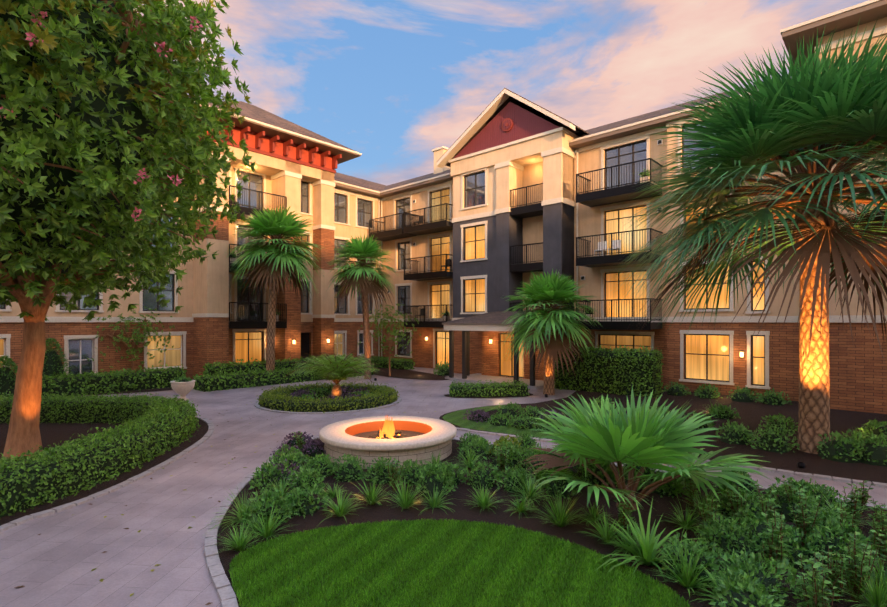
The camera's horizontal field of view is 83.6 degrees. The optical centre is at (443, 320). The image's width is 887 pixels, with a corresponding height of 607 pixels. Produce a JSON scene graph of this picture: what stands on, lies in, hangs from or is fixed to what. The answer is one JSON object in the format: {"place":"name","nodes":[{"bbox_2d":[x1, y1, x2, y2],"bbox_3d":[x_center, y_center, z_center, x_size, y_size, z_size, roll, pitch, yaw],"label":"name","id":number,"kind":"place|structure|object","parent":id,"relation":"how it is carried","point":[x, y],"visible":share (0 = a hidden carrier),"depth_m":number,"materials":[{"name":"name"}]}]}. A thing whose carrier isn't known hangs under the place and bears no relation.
{"place":"outdoors","nodes":[
{"label":"outdoors","id":0,"kind":"place"},
{"bbox_2d":[0,367,886,606],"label":"courtyard paving","id":1,"kind":"structure","parent":0,"point":[58,559],"depth_m":7.92,"materials":[{"name":"grey concrete"}]},
{"bbox_2d":[0,418,208,525],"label":"bed mulch","id":2,"kind":"object","parent":1,"relation":"on","point":[52,433],"visible":0.15,"depth_m":12.36,"materials":[{"name":"brown soil"}]},
{"bbox_2d":[0,391,200,517],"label":"hedge","id":3,"kind":"object","parent":2,"relation":"on","point":[152,427],"visible":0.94,"depth_m":10.32,"materials":[{"name":"green plant"}]},
{"bbox_2d":[0,0,256,459],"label":"tree","id":4,"kind":"object","parent":2,"relation":"on","point":[100,160],"visible":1,"depth_m":9.57,"materials":[{"name":"green plant"}]},
{"bbox_2d":[0,415,214,531],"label":"edging path","id":5,"kind":"structure","parent":1,"relation":"on","point":[57,509],"depth_m":9.07,"materials":[{"name":"grey concrete"}]},
{"bbox_2d":[41,364,186,397],"bbox_3d":[-15.181,2.657,21.029,1.583,1.250,7.959,0,0,42],"label":"hedge","id":6,"kind":"object","parent":1,"relation":"on","point":[110,381],"visible":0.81,"depth_m":21.33,"materials":[{"name":"green plant"}]},
{"bbox_2d":[81,379,194,395],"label":"bed mulch","id":7,"kind":"object","parent":1,"relation":"on","point":[155,389],"visible":0.02,"depth_m":21.97,"materials":[{"name":"brown soil"}]},
{"bbox_2d":[87,306,174,371],"bbox_3d":[-15.062,1.165,23.975,3.582,3.888,3.685,0,0,-2],"label":"tree","id":8,"kind":"object","parent":7,"relation":"on","point":[132,350],"visible":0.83,"depth_m":23.54,"materials":[{"name":"green plant"}]},
{"bbox_2d":[170,376,195,400],"bbox_3d":[-10.192,2.622,19.410,0.880,0.972,0.880,0,0,-2],"label":"urn planter","id":9,"kind":"object","parent":1,"relation":"on","point":[183,386],"visible":0.92,"depth_m":19.20,"materials":[{"name":"stone"}]},
{"bbox_2d":[0,101,385,378],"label":"building wing","id":10,"kind":"structure","parent":1,"relation":"on","point":[219,316],"depth_m":27.81,"materials":[{"name":"beige paint"}]},
{"bbox_2d":[230,194,277,320],"bbox_3d":[-10.684,-3.432,27.657,0.810,6.980,2.790,0,0,42],"label":"balcony furniture","id":11,"kind":"object","parent":10,"relation":"on","point":[233,259],"visible":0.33,"depth_m":26.96,"materials":[{"name":"metal"}]},
{"bbox_2d":[204,436,319,606],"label":"edging path","id":12,"kind":"structure","parent":1,"relation":"on","point":[223,588],"depth_m":6.51,"materials":[{"name":"grey concrete"}]},
{"bbox_2d":[226,205,325,372],"bbox_3d":[-8.328,-1.305,24.853,4.962,8.833,4.971,0,0,-2],"label":"palm","id":13,"kind":"object","parent":1,"relation":"on","point":[280,258],"visible":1,"depth_m":24.11,"materials":[{"name":"green plant"}]},
{"bbox_2d":[202,354,351,375],"bbox_3d":[-8.489,2.546,26.565,1.661,1.453,8.377,0,0,43],"label":"hedge","id":14,"kind":"object","parent":1,"relation":"on","point":[247,366],"visible":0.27,"depth_m":24.77,"materials":[{"name":"green plant"}]},
{"bbox_2d":[192,361,374,391],"bbox_3d":[-7.670,2.719,25.614,1.739,1.059,9.854,0,0,42],"label":"hedge","id":15,"kind":"object","parent":1,"relation":"on","point":[216,381],"visible":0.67,"depth_m":23.41,"materials":[{"name":"green plant"}]},
{"bbox_2d":[254,396,401,413],"bbox_3d":[-4.395,3.080,19.256,5.521,0.055,5.510,0,0,-2],"label":"bed edging","id":16,"kind":"object","parent":1,"relation":"on","point":[257,405],"visible":0.46,"depth_m":16.98,"materials":[{"name":"stone"}]},
{"bbox_2d":[260,393,396,411],"bbox_3d":[-4.396,3.078,19.257,5.200,0.001,5.200,0,0,-2],"label":"mulch bed","id":17,"kind":"object","parent":1,"relation":"on","point":[322,400],"visible":0.02,"depth_m":18.50,"materials":[{"name":"brown soil"}]},
{"bbox_2d":[257,380,399,413],"bbox_3d":[-4.419,2.846,19.246,5.457,0.713,5.421,0,0,-2],"label":"round hedge","id":18,"kind":"object","parent":17,"relation":"on","point":[276,399],"visible":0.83,"depth_m":17.58,"materials":[{"name":"green plant"}]},
{"bbox_2d":[283,350,384,396],"bbox_3d":[-4.222,2.100,19.226,3.765,1.955,3.657,0,0,-19],"label":"palm tree","id":19,"kind":"object","parent":17,"relation":"on","point":[345,367],"visible":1,"depth_m":18.94,"materials":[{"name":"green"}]},
{"bbox_2d":[327,234,396,378],"bbox_3d":[-4.332,-0.766,26.684,4.161,7.755,3.970,0,0,-34],"label":"palm tree","id":20,"kind":"object","parent":1,"relation":"on","point":[353,276],"visible":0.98,"depth_m":26.13,"materials":[{"name":"green plant"}]},
{"bbox_2d":[373,367,449,379],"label":"bed mulch","id":21,"kind":"object","parent":1,"relation":"on","point":[405,374],"visible":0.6,"depth_m":28.54,"materials":[{"name":"brown soil"}]},
{"bbox_2d":[357,299,420,375],"bbox_3d":[-3.008,0.942,27.843,3.534,4.336,3.468,0,0,-2],"label":"small tree","id":22,"kind":"object","parent":21,"relation":"on","point":[389,332],"visible":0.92,"depth_m":27.39,"materials":[{"name":"green plant"}]},
{"bbox_2d":[371,356,414,369],"bbox_3d":[-3.548,2.747,32.890,3.986,0.983,1.494,0,0,41],"label":"hedge","id":23,"kind":"object","parent":21,"relation":"on","point":[402,363],"visible":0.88,"depth_m":32.10,"materials":[{"name":"green plant"}]},
{"bbox_2d":[444,393,532,397],"bbox_3d":[1.902,3.078,20.602,3.788,0.001,1.381,0,0,-2],"label":"mulch bed","id":24,"kind":"object","parent":1,"relation":"on","point":[447,395],"visible":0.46,"depth_m":20.22,"materials":[{"name":"brown soil"}]},
{"bbox_2d":[448,379,529,397],"bbox_3d":[1.878,2.805,20.632,3.448,0.820,1.495,0,0,-2],"label":"hedge","id":25,"kind":"object","parent":24,"relation":"on","point":[491,389],"visible":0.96,"depth_m":20.25,"materials":[{"name":"green plant"}]},
{"bbox_2d":[499,269,603,394],"bbox_3d":[4.504,0.447,20.904,4.616,5.321,4.643,0,0,-2],"label":"palm tree","id":26,"kind":"object","parent":1,"relation":"on","point":[546,330],"visible":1,"depth_m":20.10,"materials":[{"name":"green plant"}]},
{"bbox_2d":[217,439,886,606],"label":"bed mulch","id":27,"kind":"object","parent":1,"relation":"on","point":[384,510],"visible":0.25,"depth_m":7.81,"materials":[{"name":"brown soil"}]},
{"bbox_2d":[319,415,456,468],"bbox_3d":[-1.298,2.646,11.796,3.220,0.923,3.220,0,0,-2],"label":"fire pit","id":28,"kind":"object","parent":27,"relation":"on","point":[401,439],"visible":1,"depth_m":10.98,"materials":[{"name":"stone"}]},
{"bbox_2d":[228,518,692,606],"bbox_3d":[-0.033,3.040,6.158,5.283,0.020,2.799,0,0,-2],"label":"lawn","id":29,"kind":"structure","parent":27,"relation":"on","point":[459,537],"depth_m":6.00,"materials":[{"name":"green plant"}]},
{"bbox_2d":[202,431,886,606],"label":"bed shrubs","id":30,"kind":"object","parent":27,"relation":"on","point":[834,542],"visible":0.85,"depth_m":7.26,"materials":[{"name":"green plant"}]},
{"bbox_2d":[521,387,772,509],"bbox_3d":[3.192,2.149,8.391,4.155,1.963,4.081,0,0,-2],"label":"fan palm","id":31,"kind":"object","parent":27,"relation":"on","point":[642,436],"visible":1,"depth_m":7.94,"materials":[{"name":"green"}]},
{"bbox_2d":[369,0,886,413],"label":"building wing","id":32,"kind":"structure","parent":1,"relation":"on","point":[513,196],"depth_m":24.77,"materials":[{"name":"beige paint"}]},
{"bbox_2d":[414,176,649,321],"bbox_3d":[3.728,-3.432,27.401,15.190,6.980,0.860,0,0,42],"label":"balcony furniture","id":33,"kind":"object","parent":32,"relation":"on","point":[601,246],"visible":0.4,"depth_m":24.05,"materials":[{"name":"grey"}]},
{"bbox_2d":[230,169,649,315],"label":"balcony plants","id":34,"kind":"object","parent":33,"relation":"on","point":[232,255],"visible":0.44,"depth_m":23.94,"materials":[{"name":"green plant"}]},
{"bbox_2d":[439,388,886,482],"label":"bed mulch","id":35,"kind":"object","parent":1,"relation":"on","point":[752,414],"visible":0.29,"depth_m":15.04,"materials":[{"name":"brown soil"}]},
{"bbox_2d":[0,338,886,466],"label":"shrubs","id":36,"kind":"object","parent":35,"relation":"on","point":[846,449],"visible":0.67,"depth_m":14.23,"materials":[{"name":"green plant"}]},
{"bbox_2d":[443,405,698,457],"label":"lawn","id":37,"kind":"structure","parent":35,"relation":"on","point":[455,417],"depth_m":14.47,"materials":[{"name":"green plant"}]},
{"bbox_2d":[374,378,804,467],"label":"landscape lights","id":38,"kind":"object","parent":35,"relation":"on","point":[800,464],"visible":0.6,"depth_m":10.41,"materials":[{"name":"black metal"}]},
{"bbox_2d":[554,344,663,397],"bbox_3d":[7.063,2.119,21.687,4.725,2.242,1.568,0,0,43],"label":"tall hedge","id":39,"kind":"object","parent":35,"relation":"on","point":[621,371],"visible":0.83,"depth_m":20.94,"materials":[{"name":"green plant"}]},
{"bbox_2d":[609,15,886,453],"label":"palm","id":40,"kind":"object","parent":35,"relation":"on","point":[815,121],"visible":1,"depth_m":10.75,"materials":[{"name":"green plant"}]},
{"bbox_2d":[452,437,886,509],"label":"path edging","id":41,"kind":"object","parent":1,"relation":"on","point":[765,487],"visible":0.08,"depth_m":9.12,"materials":[{"name":"stone"}]},
{"bbox_2d":[456,427,886,487],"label":"path edging","id":42,"kind":"object","parent":1,"relation":"on","point":[840,479],"visible":0.48,"depth_m":10.07,"materials":[{"name":"stone"}]},
{"bbox_2d":[133,0,868,185],"label":"sky","id":43,"kind":"structure","parent":0,"point":[392,83],"materials":[{"name":"blue"}]}
]}

